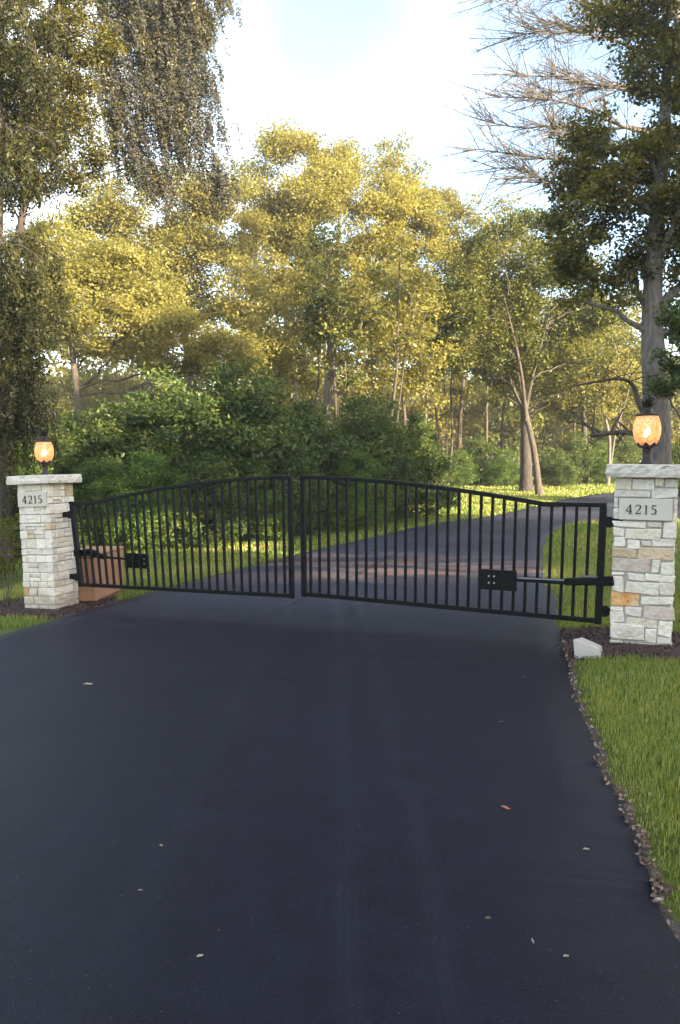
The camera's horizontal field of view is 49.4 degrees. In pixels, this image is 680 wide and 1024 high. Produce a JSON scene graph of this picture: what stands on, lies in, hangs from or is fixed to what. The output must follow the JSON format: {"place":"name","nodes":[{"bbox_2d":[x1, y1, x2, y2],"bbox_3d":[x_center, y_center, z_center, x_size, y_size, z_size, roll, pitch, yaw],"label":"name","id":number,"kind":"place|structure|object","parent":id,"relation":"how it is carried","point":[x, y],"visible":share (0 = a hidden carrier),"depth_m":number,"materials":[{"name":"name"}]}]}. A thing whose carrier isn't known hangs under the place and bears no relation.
{"place":"outdoors","nodes":[
{"label":"outdoors","id":0,"kind":"place"},
{"bbox_2d":[0,493,679,1023],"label":"driveway","id":1,"kind":"structure","parent":0,"point":[216,775],"depth_m":3.81,"materials":[{"name":"black asphalt"}]},
{"bbox_2d":[0,465,679,923],"bbox_3d":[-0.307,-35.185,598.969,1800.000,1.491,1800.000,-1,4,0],"label":"ground","id":2,"kind":"structure","parent":0,"point":[656,843],"depth_m":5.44,"materials":[{"name":"green plant"}]},
{"bbox_2d":[2,343,42,452],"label":"background tree","id":3,"kind":"object","parent":2,"relation":"on","point":[16,395],"visible":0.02,"depth_m":57.78,"materials":[{"name":"green plant"}]},
{"bbox_2d":[12,324,65,446],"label":"background tree","id":4,"kind":"object","parent":2,"relation":"on","point":[33,402],"visible":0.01,"depth_m":64.45,"materials":[{"name":"green plant"}]},
{"bbox_2d":[0,0,78,579],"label":"conifer","id":5,"kind":"object","parent":2,"relation":"on","point":[13,149],"visible":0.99,"depth_m":14.43,"materials":[{"name":"green plant"}]},
{"bbox_2d":[2,442,96,560],"bbox_3d":[-7.691,-0.249,17.683,3.575,3.086,2.884,-1,4,-13],"label":"shrub","id":6,"kind":"object","parent":2,"relation":"on","point":[20,471],"visible":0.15,"depth_m":17.41,"materials":[{"name":"green plant"}]},
{"bbox_2d":[0,595,117,618],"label":"mulch bed","id":7,"kind":"object","parent":2,"relation":"on","point":[49,611],"visible":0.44,"depth_m":10.84,"materials":[{"name":"soil"}]},
{"bbox_2d":[0,513,23,606],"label":"young shrub","id":8,"kind":"object","parent":7,"relation":"on","point":[5,568],"visible":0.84,"depth_m":11.17,"materials":[{"name":"green plant"}]},
{"bbox_2d":[6,474,81,608],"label":"stone pillar","id":9,"kind":"structure","parent":7,"relation":"on","point":[48,557],"depth_m":10.87,"materials":[{"name":"white stone"}]},
{"bbox_2d":[34,429,53,474],"bbox_3d":[-4.415,-0.890,11.037,0.273,0.691,0.273,-2,4,-17],"label":"post lamp","id":10,"kind":"object","parent":9,"relation":"on","point":[44,451],"visible":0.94,"depth_m":10.96,"materials":[{"name":"orange glass"}]},
{"bbox_2d":[62,475,294,598],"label":"iron gate","id":11,"kind":"structure","parent":9,"relation":"attached to","point":[72,516],"depth_m":9.99,"materials":[{"name":"black metal"}]},
{"bbox_2d":[73,549,146,568],"bbox_3d":[-3.341,0.670,10.757,1.446,0.233,0.075,1,4,27],"label":"gate opener","id":12,"kind":"object","parent":11,"relation":"attached to","point":[136,558],"visible":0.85,"depth_m":10.56,"materials":[{"name":"black paint"}]},
{"bbox_2d":[13,427,105,547],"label":"shrub","id":13,"kind":"object","parent":2,"relation":"on","point":[67,462],"visible":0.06,"depth_m":19.02,"materials":[{"name":"green plant"}]},
{"bbox_2d":[2,0,131,560],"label":"shade tree","id":14,"kind":"object","parent":2,"relation":"on","point":[89,55],"visible":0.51,"depth_m":16.88,"materials":[{"name":"green plant"}]},
{"bbox_2d":[17,290,134,444],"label":"background tree","id":15,"kind":"object","parent":2,"relation":"on","point":[84,376],"visible":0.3,"depth_m":56.91,"materials":[{"name":"green plant"}]},
{"bbox_2d":[41,403,143,543],"bbox_3d":[-7.323,-1.052,20.713,4.922,4.055,3.617,-1,4,0],"label":"shrub","id":16,"kind":"object","parent":2,"relation":"on","point":[78,431],"visible":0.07,"depth_m":20.37,"materials":[{"name":"green plant"}]},
{"bbox_2d":[75,546,123,601],"bbox_3d":[-4.021,1.018,11.969,0.645,0.805,1.282,0,4,3],"label":"utility box","id":17,"kind":"object","parent":2,"relation":"on","point":[91,594],"visible":0.47,"depth_m":11.61,"materials":[{"name":"brown wood"}]},
{"bbox_2d":[70,456,165,550],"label":"shrub","id":18,"kind":"object","parent":2,"relation":"on","point":[96,486],"visible":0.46,"depth_m":18.40,"materials":[{"name":"green plant"}]},
{"bbox_2d":[82,357,169,417],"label":"background tree","id":19,"kind":"object","parent":2,"relation":"on","point":[135,381],"visible":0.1,"depth_m":69.18,"materials":[{"name":"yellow plant"}]},
{"bbox_2d":[71,389,193,531],"bbox_3d":[-5.788,-1.361,21.515,4.073,4.542,5.272,-2,4,-19],"label":"shrub","id":20,"kind":"object","parent":2,"relation":"on","point":[113,422],"visible":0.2,"depth_m":20.40,"materials":[{"name":"green plant"}]},
{"bbox_2d":[30,0,245,227],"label":"overhanging tree","id":21,"kind":"object","parent":2,"relation":"on","point":[155,32],"visible":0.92,"depth_m":19.74,"materials":[{"name":"green plant"}]},
{"bbox_2d":[2,210,281,445],"bbox_3d":[-8.516,-6.002,30.057,12.323,12.094,5.946,-1,4,0],"label":"deciduous tree","id":22,"kind":"object","parent":2,"relation":"on","point":[140,336],"visible":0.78,"depth_m":29.11,"materials":[{"name":"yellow plant"}]},
{"bbox_2d":[90,449,194,551],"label":"shrub","id":23,"kind":"object","parent":2,"relation":"on","point":[155,462],"visible":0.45,"depth_m":18.24,"materials":[{"name":"green plant"}]},
{"bbox_2d":[50,154,282,438],"bbox_3d":[-8.915,-9.331,38.338,12.096,17.171,7.464,-1,4,0],"label":"deciduous tree","id":24,"kind":"object","parent":2,"relation":"on","point":[187,237],"visible":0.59,"depth_m":36.87,"materials":[{"name":"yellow plant"}]},
{"bbox_2d":[78,362,265,532],"bbox_3d":[-4.534,-1.608,21.238,5.686,5.099,4.536,-2,4,-20],"label":"shrub","id":25,"kind":"object","parent":2,"relation":"on","point":[177,415],"visible":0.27,"depth_m":19.95,"materials":[{"name":"green plant"}]},
{"bbox_2d":[120,331,241,446],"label":"background tree","id":26,"kind":"object","parent":2,"relation":"on","point":[185,379],"visible":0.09,"depth_m":59.95,"materials":[{"name":"green plant"}]},
{"bbox_2d":[141,451,253,549],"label":"shrub","id":27,"kind":"object","parent":2,"relation":"on","point":[197,474],"visible":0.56,"depth_m":18.88,"materials":[{"name":"green plant"}]},
{"bbox_2d":[190,253,289,389],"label":"slim tree","id":28,"kind":"object","parent":2,"relation":"on","point":[246,280],"visible":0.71,"depth_m":33.60,"materials":[{"name":"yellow plant"}]},
{"bbox_2d":[165,355,334,540],"bbox_3d":[-3.173,-1.916,21.622,6.634,5.466,4.875,2,4,33],"label":"shrub","id":29,"kind":"object","parent":2,"relation":"on","point":[278,436],"visible":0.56,"depth_m":20.71,"materials":[{"name":"green plant"}]},
{"bbox_2d":[208,327,293,408],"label":"background tree","id":30,"kind":"object","parent":2,"relation":"on","point":[265,369],"visible":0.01,"depth_m":69.20,"materials":[{"name":"green plant"}]},
{"bbox_2d":[226,460,295,541],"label":"shrub","id":31,"kind":"object","parent":2,"relation":"on","point":[269,515],"visible":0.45,"depth_m":19.79,"materials":[{"name":"green plant"}]},
{"bbox_2d":[244,290,312,418],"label":"slim tree","id":32,"kind":"object","parent":2,"relation":"on","point":[282,369],"visible":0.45,"depth_m":35.54,"materials":[{"name":"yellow plant"}]},
{"bbox_2d":[219,270,348,428],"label":"background tree","id":33,"kind":"object","parent":2,"relation":"on","point":[321,383],"visible":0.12,"depth_m":58.37,"materials":[{"name":"green plant"}]},
{"bbox_2d":[260,458,335,535],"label":"shrub","id":34,"kind":"object","parent":2,"relation":"on","point":[314,514],"visible":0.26,"depth_m":21.02,"materials":[{"name":"green plant"}]},
{"bbox_2d":[252,400,349,529],"bbox_3d":[-1.502,-1.407,22.908,3.760,4.192,4.867,0,4,15],"label":"shrub","id":35,"kind":"object","parent":2,"relation":"on","point":[316,465],"visible":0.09,"depth_m":22.39,"materials":[{"name":"green plant"}]},
{"bbox_2d":[266,256,362,426],"bbox_3d":[-1.076,-6.117,34.220,4.610,11.310,3.263,-2,4,-23],"label":"slim tree","id":36,"kind":"object","parent":2,"relation":"on","point":[296,354],"visible":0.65,"depth_m":33.85,"materials":[{"name":"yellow plant"}]},
{"bbox_2d":[284,218,374,420],"bbox_3d":[-0.502,-6.356,32.659,3.813,12.030,5.501,-1,4,-7],"label":"slim tree","id":37,"kind":"object","parent":2,"relation":"on","point":[334,336],"visible":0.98,"depth_m":32.40,"materials":[{"name":"green plant"}]},
{"bbox_2d":[222,114,457,467],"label":"deciduous tree","id":38,"kind":"object","parent":2,"relation":"on","point":[393,204],"visible":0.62,"depth_m":40.40,"materials":[{"name":"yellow plant"}]},
{"bbox_2d":[286,397,400,525],"bbox_3d":[-0.425,-1.506,23.755,4.738,4.250,3.780,0,4,14],"label":"shrub","id":39,"kind":"object","parent":2,"relation":"on","point":[327,435],"visible":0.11,"depth_m":22.73,"materials":[{"name":"green plant"}]},
{"bbox_2d":[17,354,679,472],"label":"woods","id":40,"kind":"object","parent":2,"relation":"on","point":[342,412],"visible":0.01,"depth_m":78.17,"materials":[{"name":"green plant"}]},
{"bbox_2d":[316,450,393,532],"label":"shrub","id":41,"kind":"object","parent":2,"relation":"on","point":[361,499],"visible":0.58,"depth_m":21.93,"materials":[{"name":"green plant"}]},
{"bbox_2d":[289,320,422,446],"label":"background tree","id":42,"kind":"object","parent":2,"relation":"on","point":[340,388],"visible":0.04,"depth_m":66.18,"materials":[{"name":"green plant"}]},
{"bbox_2d":[320,292,409,417],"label":"slim tree","id":43,"kind":"object","parent":2,"relation":"on","point":[365,361],"visible":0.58,"depth_m":35.01,"materials":[{"name":"green plant"}]},
{"bbox_2d":[321,388,426,524],"bbox_3d":[0.684,-1.799,24.289,4.089,4.584,5.564,-2,4,-23],"label":"shrub","id":44,"kind":"object","parent":2,"relation":"on","point":[391,447],"visible":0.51,"depth_m":23.28,"materials":[{"name":"green plant"}]},
{"bbox_2d":[359,259,441,438],"bbox_3d":[3.237,-6.881,38.163,5.496,12.019,3.810,-2,4,-30],"label":"slim tree","id":45,"kind":"object","parent":2,"relation":"on","point":[393,345],"visible":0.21,"depth_m":37.84,"materials":[{"name":"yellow plant"}]},
{"bbox_2d":[353,233,449,422],"bbox_3d":[2.509,-5.856,30.757,4.619,11.332,3.270,3,5,44],"label":"slim tree","id":46,"kind":"object","parent":2,"relation":"on","point":[411,283],"visible":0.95,"depth_m":30.55,"materials":[{"name":"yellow plant"}]},
{"bbox_2d":[354,332,481,452],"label":"background tree","id":47,"kind":"object","parent":2,"relation":"on","point":[440,420],"visible":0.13,"depth_m":60.74,"materials":[{"name":"green plant"}]},
{"bbox_2d":[377,287,463,454],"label":"slim tree","id":48,"kind":"object","parent":2,"relation":"on","point":[422,360],"visible":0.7,"depth_m":34.12,"materials":[{"name":"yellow plant"}]},
{"bbox_2d":[380,412,462,519],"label":"shrub","id":49,"kind":"object","parent":2,"relation":"on","point":[428,474],"visible":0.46,"depth_m":25.50,"materials":[{"name":"green plant"}]},
{"bbox_2d":[184,437,678,518],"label":"undergrowth","id":50,"kind":"object","parent":2,"relation":"on","point":[508,447],"visible":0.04,"depth_m":47.62,"materials":[{"name":"green plant"}]},
{"bbox_2d":[426,433,455,474],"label":"shrub","id":51,"kind":"object","parent":2,"relation":"on","point":[433,438],"visible":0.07,"depth_m":46.42,"materials":[{"name":"green plant"}]},
{"bbox_2d":[429,293,482,485],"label":"slim tree","id":52,"kind":"object","parent":2,"relation":"on","point":[458,391],"visible":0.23,"depth_m":43.35,"materials":[{"name":"green plant"}]},
{"bbox_2d":[420,372,494,457],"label":"background tree","id":53,"kind":"object","parent":2,"relation":"on","point":[476,428],"visible":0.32,"depth_m":71.95,"materials":[{"name":"green plant"}]},
{"bbox_2d":[440,449,480,485],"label":"shrub","id":54,"kind":"object","parent":2,"relation":"on","point":[468,476],"visible":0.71,"depth_m":43.94,"materials":[{"name":"green plant"}]},
{"bbox_2d":[386,182,541,484],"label":"deciduous tree","id":55,"kind":"object","parent":2,"relation":"on","point":[450,199],"visible":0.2,"depth_m":45.32,"materials":[{"name":"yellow plant"}]},
{"bbox_2d":[453,434,511,484],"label":"shrub","id":56,"kind":"object","parent":2,"relation":"on","point":[483,447],"visible":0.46,"depth_m":45.53,"materials":[{"name":"green plant"}]},
{"bbox_2d":[462,307,529,477],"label":"slim tree","id":57,"kind":"object","parent":2,"relation":"on","point":[486,400],"visible":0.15,"depth_m":46.74,"materials":[{"name":"green plant"}]},
{"bbox_2d":[473,334,523,465],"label":"slim tree","id":58,"kind":"object","parent":2,"relation":"on","point":[502,423],"visible":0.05,"depth_m":51.35,"materials":[{"name":"green plant"}]},
{"bbox_2d":[479,449,519,486],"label":"shrub","id":59,"kind":"object","parent":2,"relation":"on","point":[502,472],"visible":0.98,"depth_m":43.52,"materials":[{"name":"green plant"}]},
{"bbox_2d":[389,201,642,495],"bbox_3d":[8.655,-7.756,36.300,13.021,14.064,6.511,-1,4,0],"label":"deciduous tree","id":60,"kind":"object","parent":2,"relation":"on","point":[510,289],"visible":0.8,"depth_m":35.32,"materials":[{"name":"green plant"}]},
{"bbox_2d":[468,289,575,473],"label":"background tree","id":61,"kind":"object","parent":2,"relation":"on","point":[536,419],"visible":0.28,"depth_m":61.81,"materials":[{"name":"green plant"}]},
{"bbox_2d":[465,306,622,491],"bbox_3d":[10.604,-6.007,38.999,7.978,10.028,5.894,1,4,22],"label":"deciduous tree","id":62,"kind":"object","parent":2,"relation":"on","point":[526,483],"visible":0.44,"depth_m":38.76,"materials":[{"name":"green plant"}]},
{"bbox_2d":[436,0,679,213],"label":"bare tree","id":63,"kind":"object","parent":2,"relation":"on","point":[534,96],"visible":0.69,"depth_m":25.18,"materials":[{"name":"wood"}]},
{"bbox_2d":[539,445,579,486],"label":"shrub","id":64,"kind":"object","parent":2,"relation":"on","point":[554,470],"visible":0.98,"depth_m":42.52,"materials":[{"name":"green plant"}]},
{"bbox_2d":[504,312,638,459],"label":"background tree","id":65,"kind":"object","parent":2,"relation":"on","point":[567,427],"visible":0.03,"depth_m":71.73,"materials":[{"name":"green plant"}]},
{"bbox_2d":[555,431,597,484],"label":"shrub","id":66,"kind":"object","parent":2,"relation":"on","point":[579,454],"visible":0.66,"depth_m":43.98,"materials":[{"name":"green plant"}]},
{"bbox_2d":[565,309,601,433],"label":"slim tree","id":67,"kind":"object","parent":2,"relation":"on","point":[574,427],"visible":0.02,"depth_m":49.54,"materials":[{"name":"green plant"}]},
{"bbox_2d":[528,323,641,483],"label":"deciduous tree","id":68,"kind":"object","parent":2,"relation":"on","point":[584,416],"visible":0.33,"depth_m":45.37,"materials":[{"name":"green plant"}]},
{"bbox_2d":[588,440,617,483],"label":"shrub","id":69,"kind":"object","parent":2,"relation":"on","point":[595,473],"visible":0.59,"depth_m":45.32,"materials":[{"name":"green plant"}]},
{"bbox_2d":[529,0,679,553],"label":"shade tree","id":70,"kind":"object","parent":2,"relation":"on","point":[659,144],"visible":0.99,"depth_m":15.81,"materials":[{"name":"green plant"}]},
{"bbox_2d":[572,322,641,485],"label":"slim tree","id":71,"kind":"object","parent":2,"relation":"on","point":[611,400],"visible":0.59,"depth_m":43.81,"materials":[{"name":"green plant"}]},
{"bbox_2d":[551,591,679,940],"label":"soil edge","id":72,"kind":"object","parent":2,"relation":"on","point":[675,927],"visible":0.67,"depth_m":3.88,"materials":[{"name":"brown soil"}]},
{"bbox_2d":[558,632,679,938],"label":"leaf litter","id":73,"kind":"object","parent":72,"relation":"on","point":[655,878],"visible":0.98,"depth_m":3.56,"materials":[{"name":"brown plant"}]},
{"bbox_2d":[552,303,679,459],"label":"background tree","id":74,"kind":"object","parent":2,"relation":"on","point":[626,419],"visible":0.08,"depth_m":60.90,"materials":[{"name":"green plant"}]},
{"bbox_2d":[596,435,640,477],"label":"shrub","id":75,"kind":"object","parent":2,"relation":"on","point":[620,449],"visible":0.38,"depth_m":46.09,"materials":[{"name":"green plant"}]},
{"bbox_2d":[596,321,641,457],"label":"slim tree","id":76,"kind":"object","parent":2,"relation":"on","point":[609,348],"visible":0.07,"depth_m":51.13,"materials":[{"name":"green plant"}]},
{"bbox_2d":[560,624,679,661],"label":"mulch bed","id":77,"kind":"object","parent":2,"relation":"on","point":[621,646],"visible":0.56,"depth_m":7.35,"materials":[{"name":"brown wood"}]},
{"bbox_2d":[573,637,602,658],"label":"landscape boulder","id":78,"kind":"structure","parent":77,"relation":"on","point":[584,647],"depth_m":7.07,"materials":[{"name":"white stone"}]},
{"bbox_2d":[605,464,679,645],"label":"stone pillar","id":79,"kind":"structure","parent":77,"relation":"on","point":[645,511],"depth_m":7.42,"materials":[{"name":"beige stone"}]},
{"bbox_2d":[299,475,621,624],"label":"iron gate","id":80,"kind":"structure","parent":79,"relation":"attached to","point":[601,609],"depth_m":8.38,"materials":[{"name":"black metal"}]},
{"bbox_2d":[479,569,613,590],"bbox_3d":[2.165,0.750,7.850,1.408,0.220,0.075,1,4,26],"label":"gate opener","id":81,"kind":"object","parent":80,"relation":"attached to","point":[503,580],"visible":1,"depth_m":7.97,"materials":[{"name":"black paint"}]},
{"bbox_2d":[633,397,660,463],"bbox_3d":[3.160,-0.832,7.610,0.273,0.691,0.273,-2,4,-17],"label":"post lamp","id":82,"kind":"object","parent":79,"relation":"on","point":[647,429],"visible":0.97,"depth_m":7.53,"materials":[{"name":"orange glass"}]},
{"bbox_2d":[571,622,679,851],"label":"leaf litter","id":83,"kind":"object","parent":2,"relation":"on","point":[628,756],"visible":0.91,"depth_m":4.30,"materials":[{"name":"brown plant"}]},
{"bbox_2d":[642,296,679,418],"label":"tree","id":84,"kind":"object","parent":2,"relation":"on","point":[663,388],"visible":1,"depth_m":13.99,"materials":[{"name":"green plant"}]},
{"bbox_2d":[665,344,679,454],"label":"background tree","id":85,"kind":"object","parent":2,"relation":"on","point":[676,396],"visible":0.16,"depth_m":68.92,"materials":[{"name":"green plant"}]},
{"bbox_2d":[671,433,679,501],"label":"shrub","id":86,"kind":"object","parent":2,"relation":"on","point":[676,458],"visible":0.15,"depth_m":29.50,"materials":[{"name":"green plant"}]},
{"bbox_2d":[3,0,679,461],"label":"sky","id":87,"kind":"structure","parent":0,"point":[367,70],"materials":[{"name":"white"}]}
]}

